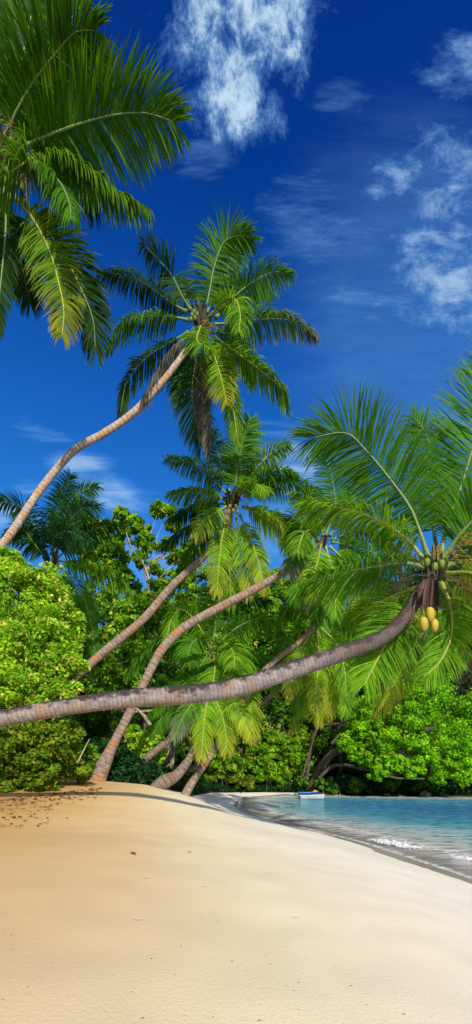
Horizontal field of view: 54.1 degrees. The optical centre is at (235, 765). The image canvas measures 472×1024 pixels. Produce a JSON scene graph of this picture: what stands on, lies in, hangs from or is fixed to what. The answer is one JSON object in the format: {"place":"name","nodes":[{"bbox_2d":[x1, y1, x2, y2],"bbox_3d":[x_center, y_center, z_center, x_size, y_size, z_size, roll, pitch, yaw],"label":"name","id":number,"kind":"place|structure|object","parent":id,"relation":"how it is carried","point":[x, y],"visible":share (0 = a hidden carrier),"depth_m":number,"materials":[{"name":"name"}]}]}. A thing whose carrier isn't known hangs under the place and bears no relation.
{"place":"outdoors","nodes":[
{"label":"outdoors","id":0,"kind":"place"},
{"bbox_2d":[0,577,471,1023],"bbox_3d":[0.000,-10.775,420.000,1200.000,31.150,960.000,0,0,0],"label":"ground","id":1,"kind":"structure","parent":0,"point":[96,915],"depth_m":3.98,"materials":[{"name":"beige sand"}]},
{"bbox_2d":[22,624,54,722],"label":"broadleaf tree","id":2,"kind":"object","parent":1,"relation":"on","point":[31,694],"visible":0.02,"depth_m":30.02,"materials":[{"name":"green plant"}]},
{"bbox_2d":[0,545,92,729],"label":"leafy tree","id":3,"kind":"object","parent":1,"relation":"on","point":[58,660],"visible":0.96,"depth_m":10.85,"materials":[{"name":"green plant"}]},
{"bbox_2d":[0,718,96,792],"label":"shrub","id":4,"kind":"object","parent":1,"relation":"on","point":[25,747],"visible":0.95,"depth_m":10.80,"materials":[{"name":"green plant"}]},
{"bbox_2d":[0,787,104,826],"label":"leaf litter","id":5,"kind":"object","parent":1,"relation":"on","point":[43,805],"visible":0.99,"depth_m":9.77,"materials":[{"name":"brown plant"}]},
{"bbox_2d":[29,618,83,734],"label":"broadleaf tree","id":6,"kind":"object","parent":1,"relation":"on","point":[75,723],"visible":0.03,"depth_m":29.68,"materials":[{"name":"green plant"}]},
{"bbox_2d":[0,466,138,723],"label":"palm tree","id":7,"kind":"object","parent":1,"relation":"on","point":[68,536],"visible":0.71,"depth_m":20.90,"materials":[{"name":"green plant"}]},
{"bbox_2d":[69,597,106,743],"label":"broadleaf tree","id":8,"kind":"object","parent":1,"relation":"on","point":[92,736],"visible":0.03,"depth_m":37.80,"materials":[{"name":"green plant"}]},
{"bbox_2d":[69,621,109,740],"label":"broadleaf tree","id":9,"kind":"object","parent":1,"relation":"on","point":[92,727],"visible":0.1,"depth_m":32.88,"materials":[{"name":"green plant"}]},
{"bbox_2d":[78,743,100,760],"bbox_3d":[-5.199,-0.058,15.210,1.091,1.380,1.655,0,0,39],"label":"shrub","id":10,"kind":"object","parent":1,"relation":"on","point":[92,747],"visible":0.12,"depth_m":15.44,"materials":[{"name":"green plant"}]},
{"bbox_2d":[0,0,197,369],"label":"palm tree","id":11,"kind":"object","parent":1,"relation":"on","point":[40,79],"visible":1,"depth_m":11.50,"materials":[{"name":"green plant"}]},
{"bbox_2d":[74,594,129,751],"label":"broadleaf tree","id":12,"kind":"object","parent":1,"relation":"on","point":[96,718],"visible":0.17,"depth_m":30.10,"materials":[{"name":"green plant"}]},
{"bbox_2d":[62,512,142,740],"bbox_3d":[-10.042,-9.161,34.785,6.154,19.821,3.183,0,0,0],"label":"broadleaf tree","id":13,"kind":"object","parent":1,"relation":"on","point":[110,555],"visible":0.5,"depth_m":34.45,"materials":[{"name":"green plant"}]},
{"bbox_2d":[83,608,141,750],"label":"broadleaf tree","id":14,"kind":"object","parent":1,"relation":"on","point":[106,725],"visible":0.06,"depth_m":35.93,"materials":[{"name":"green plant"}]},
{"bbox_2d":[77,581,163,713],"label":"broadleaf tree","id":15,"kind":"object","parent":1,"relation":"on","point":[94,678],"visible":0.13,"depth_m":29.81,"materials":[{"name":"green plant"}]},
{"bbox_2d":[98,598,143,746],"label":"broadleaf tree","id":16,"kind":"object","parent":1,"relation":"on","point":[113,631],"visible":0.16,"depth_m":29.77,"materials":[{"name":"green plant"}]},
{"bbox_2d":[86,571,195,731],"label":"broadleaf tree","id":17,"kind":"object","parent":1,"relation":"on","point":[112,669],"visible":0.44,"depth_m":26.09,"materials":[{"name":"green plant"}]},
{"bbox_2d":[123,723,167,764],"bbox_3d":[-3.696,-0.385,18.526,2.041,2.605,1.149,0,0,19],"label":"shrub","id":18,"kind":"object","parent":1,"relation":"on","point":[139,736],"visible":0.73,"depth_m":18.36,"materials":[{"name":"green plant"}]},
{"bbox_2d":[112,668,180,769],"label":"broadleaf tree","id":19,"kind":"object","parent":1,"relation":"on","point":[170,757],"visible":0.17,"depth_m":20.25,"materials":[{"name":"green plant"}]},
{"bbox_2d":[124,592,174,746],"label":"broadleaf tree","id":20,"kind":"object","parent":1,"relation":"on","point":[161,666],"depth_m":36.02,"materials":[{"name":"green plant"}]},
{"bbox_2d":[111,499,200,722],"bbox_3d":[-5.390,-8.207,31.990,6.564,19.962,2.058,0,0,0],"label":"broadleaf tree","id":21,"kind":"object","parent":1,"relation":"on","point":[145,537],"visible":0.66,"depth_m":31.64,"materials":[{"name":"green plant"}]},
{"bbox_2d":[122,602,189,753],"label":"broadleaf tree","id":22,"kind":"object","parent":1,"relation":"on","point":[160,668],"visible":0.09,"depth_m":29.75,"materials":[{"name":"green plant"}]},
{"bbox_2d":[0,202,320,546],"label":"palm tree","id":23,"kind":"object","parent":1,"relation":"on","point":[218,365],"visible":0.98,"depth_m":14.36,"materials":[{"name":"green plant"}]},
{"bbox_2d":[141,598,184,764],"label":"broadleaf tree","id":24,"kind":"object","parent":1,"relation":"on","point":[165,662],"visible":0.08,"depth_m":34.90,"materials":[{"name":"green plant"}]},
{"bbox_2d":[36,411,322,723],"bbox_3d":[-1.932,-7.236,17.505,11.532,14.896,3.701,0,0,-5],"label":"palm tree","id":25,"kind":"object","parent":1,"relation":"on","point":[225,546],"visible":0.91,"depth_m":17.73,"materials":[{"name":"green plant"}]},
{"bbox_2d":[170,589,196,753],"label":"broadleaf tree","id":26,"kind":"object","parent":1,"relation":"on","point":[186,666],"visible":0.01,"depth_m":46.66,"materials":[{"name":"green plant"}]},
{"bbox_2d":[166,767,205,785],"bbox_3d":[-2.110,0.656,18.052,1.879,1.176,0.969,0,0,28],"label":"shrub","id":27,"kind":"object","parent":1,"relation":"on","point":[200,781],"visible":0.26,"depth_m":17.89,"materials":[{"name":"green plant"}]},
{"bbox_2d":[170,592,222,770],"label":"broadleaf tree","id":28,"kind":"object","parent":1,"relation":"on","point":[181,673],"visible":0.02,"depth_m":45.54,"materials":[{"name":"green plant"}]},
{"bbox_2d":[122,579,285,781],"bbox_3d":[-1.209,-3.629,18.012,6.692,8.702,3.898,0,0,0],"label":"palm tree","id":29,"kind":"object","parent":1,"relation":"on","point":[192,643],"visible":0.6,"depth_m":18.24,"materials":[{"name":"green plant"}]},
{"bbox_2d":[146,666,261,789],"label":"palm tree","id":30,"kind":"object","parent":1,"relation":"on","point":[239,718],"visible":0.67,"depth_m":15.12,"materials":[{"name":"green plant"}]},
{"bbox_2d":[179,596,238,772],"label":"broadleaf tree","id":31,"kind":"object","parent":1,"relation":"on","point":[188,746],"visible":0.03,"depth_m":44.81,"materials":[{"name":"green plant"}]},
{"bbox_2d":[163,563,278,769],"bbox_3d":[-1.139,-5.812,31.985,8.168,15.916,4.413,0,0,-14],"label":"broadleaf tree","id":32,"kind":"object","parent":1,"relation":"on","point":[200,575],"visible":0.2,"depth_m":31.53,"materials":[{"name":"green plant"}]},
{"bbox_2d":[208,747,245,784],"bbox_3d":[-1.070,0.227,40.306,4.099,4.409,2.415,0,0,0],"label":"shrub","id":33,"kind":"object","parent":1,"relation":"on","point":[218,764],"visible":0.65,"depth_m":39.70,"materials":[{"name":"green plant"}]},
{"bbox_2d":[204,769,255,790],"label":"shrub","id":34,"kind":"object","parent":1,"relation":"on","point":[236,779],"visible":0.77,"depth_m":40.27,"materials":[{"name":"green plant"}]},
{"bbox_2d":[201,633,265,774],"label":"broadleaf tree","id":35,"kind":"object","parent":1,"relation":"on","point":[240,748],"visible":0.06,"depth_m":44.49,"materials":[{"name":"green plant"}]},
{"bbox_2d":[0,337,471,726],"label":"palm tree","id":36,"kind":"object","parent":1,"relation":"on","point":[437,567],"visible":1,"depth_m":9.33,"materials":[{"name":"green plant"}]},
{"bbox_2d":[89,444,395,781],"bbox_3d":[0.546,-5.418,15.499,10.677,12.863,3.600,0,0,-28],"label":"palm tree","id":37,"kind":"object","parent":1,"relation":"on","point":[302,557],"visible":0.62,"depth_m":15.67,"materials":[{"name":"green plant"}]},
{"bbox_2d":[17,737,471,795],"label":"undergrowth","id":38,"kind":"object","parent":1,"relation":"on","point":[146,773],"visible":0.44,"depth_m":17.09,"materials":[{"name":"green plant"}]},
{"bbox_2d":[18,546,471,766],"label":"forest","id":39,"kind":"object","parent":1,"relation":"on","point":[417,571],"visible":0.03,"depth_m":50.49,"materials":[{"name":"green plant"}]},
{"bbox_2d":[233,614,286,752],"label":"broadleaf tree","id":40,"kind":"object","parent":1,"relation":"on","point":[253,645],"visible":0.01,"depth_m":46.31,"materials":[{"name":"green plant"}]},
{"bbox_2d":[249,641,288,726],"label":"broadleaf tree","id":41,"kind":"object","parent":1,"relation":"on","point":[266,654],"visible":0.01,"depth_m":45.60,"materials":[{"name":"green plant"}]},
{"bbox_2d":[239,727,302,789],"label":"shrub","id":42,"kind":"object","parent":1,"relation":"on","point":[271,747],"visible":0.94,"depth_m":41.33,"materials":[{"name":"green plant"}]},
{"bbox_2d":[236,626,307,781],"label":"broadleaf tree","id":43,"kind":"object","parent":1,"relation":"on","point":[267,649],"visible":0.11,"depth_m":43.06,"materials":[{"name":"green plant"}]},
{"bbox_2d":[181,583,366,796],"bbox_3d":[1.544,-3.333,17.552,7.751,8.953,2.114,0,0,-18],"label":"palm tree","id":44,"kind":"object","parent":1,"relation":"on","point":[286,612],"visible":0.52,"depth_m":17.82,"materials":[{"name":"green plant"}]},
{"bbox_2d":[245,613,318,787],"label":"broadleaf tree","id":45,"kind":"object","parent":1,"relation":"on","point":[300,782],"visible":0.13,"depth_m":42.63,"materials":[{"name":"green plant"}]},
{"bbox_2d":[185,619,381,774],"bbox_3d":[2.288,-3.398,21.063,9.445,8.065,2.306,0,0,-7],"label":"palm tree","id":46,"kind":"object","parent":1,"relation":"on","point":[344,712],"visible":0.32,"depth_m":21.01,"materials":[{"name":"green plant"}]},
{"bbox_2d":[249,669,332,784],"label":"broadleaf tree","id":47,"kind":"object","parent":1,"relation":"on","point":[276,710],"visible":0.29,"depth_m":42.49,"materials":[{"name":"green plant"}]},
{"bbox_2d":[248,567,333,731],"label":"broadleaf tree","id":48,"kind":"object","parent":1,"relation":"on","point":[277,589],"visible":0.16,"depth_m":43.25,"materials":[{"name":"green plant"}]},
{"bbox_2d":[274,724,313,788],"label":"shrub","id":49,"kind":"object","parent":1,"relation":"on","point":[299,735],"visible":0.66,"depth_m":42.16,"materials":[{"name":"green plant"}]},
{"bbox_2d":[286,627,330,764],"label":"broadleaf tree","id":50,"kind":"object","parent":1,"relation":"on","point":[311,728],"visible":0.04,"depth_m":45.54,"materials":[{"name":"green plant"}]},
{"bbox_2d":[313,776,340,794],"bbox_3d":[7.925,1.826,40.094,2.413,1.880,1.961,0,0,27],"label":"bank bush","id":51,"kind":"object","parent":1,"relation":"on","point":[329,784],"visible":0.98,"depth_m":39.76,"materials":[{"name":"green plant"}]},
{"bbox_2d":[285,679,381,782],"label":"broadleaf tree","id":52,"kind":"object","parent":1,"relation":"on","point":[323,743],"visible":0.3,"depth_m":41.50,"materials":[{"name":"green plant"}]},
{"bbox_2d":[333,773,352,794],"bbox_3d":[9.218,1.687,39.993,2.629,2.089,1.641,0,0,0],"label":"bank bush","id":53,"kind":"object","parent":1,"relation":"on","point":[342,780],"visible":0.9,"depth_m":39.76,"materials":[{"name":"green plant"}]},
{"bbox_2d":[346,776,366,794],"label":"bank bush","id":54,"kind":"object","parent":1,"relation":"on","point":[356,786],"visible":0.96,"depth_m":39.55,"materials":[{"name":"green plant"}]},
{"bbox_2d":[360,777,384,794],"bbox_3d":[11.707,1.644,39.913,2.217,1.995,1.909,0,0,0],"label":"bank bush","id":55,"kind":"object","parent":1,"relation":"on","point":[373,786],"visible":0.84,"depth_m":39.46,"materials":[{"name":"green plant"}]},
{"bbox_2d":[301,667,471,791],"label":"spreading tree","id":56,"kind":"object","parent":1,"relation":"on","point":[353,744],"visible":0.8,"depth_m":35.84,"materials":[{"name":"green plant"}]},
{"bbox_2d":[382,775,402,793],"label":"bank bush","id":57,"kind":"object","parent":1,"relation":"on","point":[391,784],"visible":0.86,"depth_m":39.48,"materials":[{"name":"green plant"}]},
{"bbox_2d":[400,774,420,791],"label":"bank bush","id":58,"kind":"object","parent":1,"relation":"on","point":[405,785],"visible":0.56,"depth_m":39.23,"materials":[{"name":"green plant"}]},
{"bbox_2d":[409,774,439,793],"bbox_3d":[16.050,1.708,39.404,2.960,1.964,1.681,0,0,0],"label":"bank bush","id":59,"kind":"object","parent":1,"relation":"on","point":[424,784],"visible":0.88,"depth_m":39.06,"materials":[{"name":"green plant"}]},
{"bbox_2d":[419,790,430,796],"bbox_3d":[15.632,2.585,38.185,0.973,1.018,0.863,0,0,0],"label":"rock","id":60,"kind":"object","parent":1,"relation":"on","point":[424,793],"visible":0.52,"depth_m":37.98,"materials":[{"name":"grey stone"}]},
{"bbox_2d":[435,779,454,793],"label":"bank bush","id":61,"kind":"object","parent":1,"relation":"on","point":[448,785],"visible":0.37,"depth_m":39.10,"materials":[{"name":"green plant"}]},
{"bbox_2d":[453,780,470,792],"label":"bank bush","id":62,"kind":"object","parent":1,"relation":"on","point":[456,782],"visible":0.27,"depth_m":39.35,"materials":[{"name":"green plant"}]},
{"bbox_2d":[0,0,471,627],"label":"sky","id":63,"kind":"structure","parent":0,"point":[340,128],"materials":[{"name":"blue"}]},
{"bbox_2d":[237,794,471,878],"bbox_3d":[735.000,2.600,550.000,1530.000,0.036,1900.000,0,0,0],"label":"water","id":64,"kind":"structure","parent":0,"point":[438,829],"depth_m":22.44,"materials":[{"name":"blue liquid"}]},
{"bbox_2d":[294,790,318,795],"bbox_3d":[6.009,2.365,39.195,2.105,0.510,0.732,0,0,-4],"label":"rowing boat","id":65,"kind":"object","parent":64,"relation":"on","point":[315,792],"visible":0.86,"depth_m":38.91,"materials":[{"name":"blue paint"}]},
{"bbox_2d":[298,794,324,798],"bbox_3d":[5.784,2.410,35.206,2.040,0.420,0.828,0,0,-8],"label":"rowing boat","id":66,"kind":"object","parent":64,"relation":"on","point":[319,796],"visible":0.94,"depth_m":34.95,"materials":[{"name":"white paint"}]},
{"bbox_2d":[367,838,421,848],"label":"wave","id":67,"kind":"object","parent":64,"relation":"on","point":[393,842],"visible":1,"depth_m":14.90,"materials":[{"name":"white liquid"}]},
{"bbox_2d":[450,856,471,860],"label":"wave","id":68,"kind":"object","parent":64,"relation":"on","point":[463,858],"visible":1,"depth_m":12.71,"materials":[{"name":"white liquid"}]}
]}

